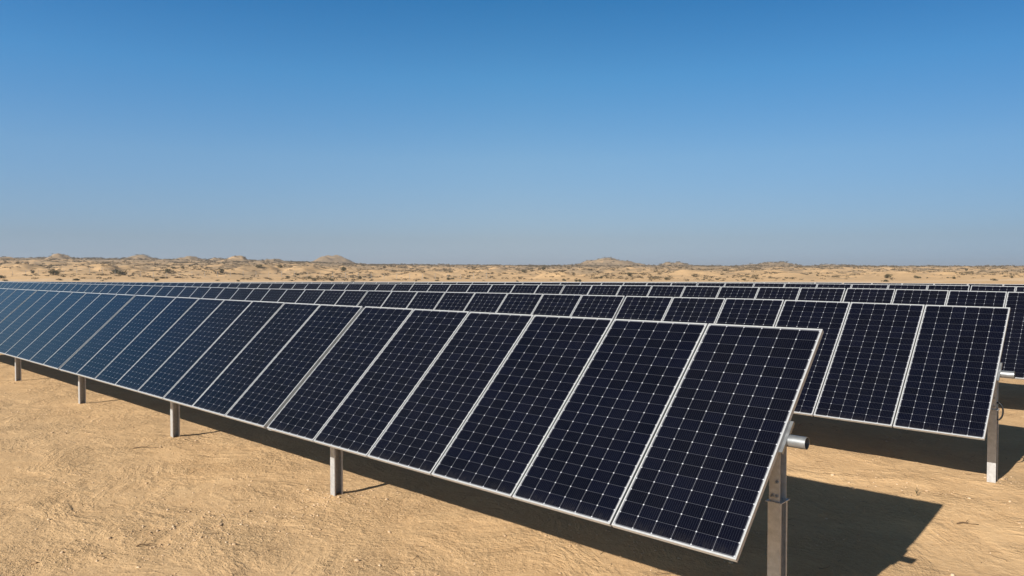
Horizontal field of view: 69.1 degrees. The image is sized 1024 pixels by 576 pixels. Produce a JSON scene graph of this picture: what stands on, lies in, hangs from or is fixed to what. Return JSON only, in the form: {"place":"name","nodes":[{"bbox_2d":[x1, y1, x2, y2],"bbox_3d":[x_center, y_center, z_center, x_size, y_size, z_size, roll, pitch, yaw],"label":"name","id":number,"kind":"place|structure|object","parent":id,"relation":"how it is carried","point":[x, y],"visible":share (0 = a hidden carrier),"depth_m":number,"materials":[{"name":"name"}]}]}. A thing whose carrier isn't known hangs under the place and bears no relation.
{"place":"outdoors","nodes":[
{"label":"outdoors","id":0,"kind":"place"},
{"bbox_2d":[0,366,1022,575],"bbox_3d":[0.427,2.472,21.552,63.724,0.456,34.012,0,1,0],"label":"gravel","id":1,"kind":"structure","parent":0,"point":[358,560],"depth_m":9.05,"materials":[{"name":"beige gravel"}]},
{"bbox_2d":[0,253,1023,575],"bbox_3d":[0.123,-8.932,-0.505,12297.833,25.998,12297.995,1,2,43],"label":"ground","id":2,"kind":"structure","parent":0,"point":[880,539],"depth_m":9.66,"materials":[{"name":"beige sand"}]},
{"bbox_2d":[49,269,59,274],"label":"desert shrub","id":3,"kind":"object","parent":2,"relation":"on","point":[52,271],"visible":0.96,"depth_m":216.73,"materials":[{"name":"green plant"}]},
{"bbox_2d":[116,270,127,274],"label":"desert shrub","id":4,"kind":"object","parent":2,"relation":"on","point":[122,272],"visible":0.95,"depth_m":238.75,"materials":[{"name":"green plant"}]},
{"bbox_2d":[4,267,486,278],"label":"desert shrubs","id":5,"kind":"object","parent":2,"relation":"on","point":[273,276],"visible":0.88,"depth_m":235.94,"materials":[{"name":"plant"}]},
{"bbox_2d":[0,288,823,575],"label":"solar panel row","id":6,"kind":"object","parent":2,"relation":"on","point":[677,433],"visible":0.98,"depth_m":7.63,"materials":[{"name":"glass"}]},
{"bbox_2d":[0,282,1014,482],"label":"solar panel row","id":7,"kind":"object","parent":2,"relation":"on","point":[936,369],"visible":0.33,"depth_m":10.95,"materials":[{"name":"glass"}]},
{"bbox_2d":[0,281,1023,379],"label":"solar panel row","id":8,"kind":"object","parent":2,"relation":"on","point":[1012,357],"visible":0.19,"depth_m":18.82,"materials":[{"name":"glass"}]},
{"bbox_2d":[2,253,1023,281],"bbox_3d":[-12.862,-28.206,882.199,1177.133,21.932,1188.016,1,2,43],"label":"scrub","id":9,"kind":"object","parent":2,"relation":"on","point":[549,266],"visible":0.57,"depth_m":431.63,"materials":[{"name":"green plant"}]},
{"bbox_2d":[179,282,1023,292],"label":"solar panel row","id":10,"kind":"object","parent":2,"relation":"on","point":[1007,289],"visible":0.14,"depth_m":25.12,"materials":[{"name":"glass"}]},
{"bbox_2d":[523,282,1023,290],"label":"solar panel row","id":11,"kind":"object","parent":2,"relation":"on","point":[857,283],"visible":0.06,"depth_m":28.31,"materials":[{"name":"glass"}]},
{"bbox_2d":[0,0,1023,265],"label":"sky","id":12,"kind":"structure","parent":0,"point":[483,132],"materials":[{"name":"blue"}]}
]}

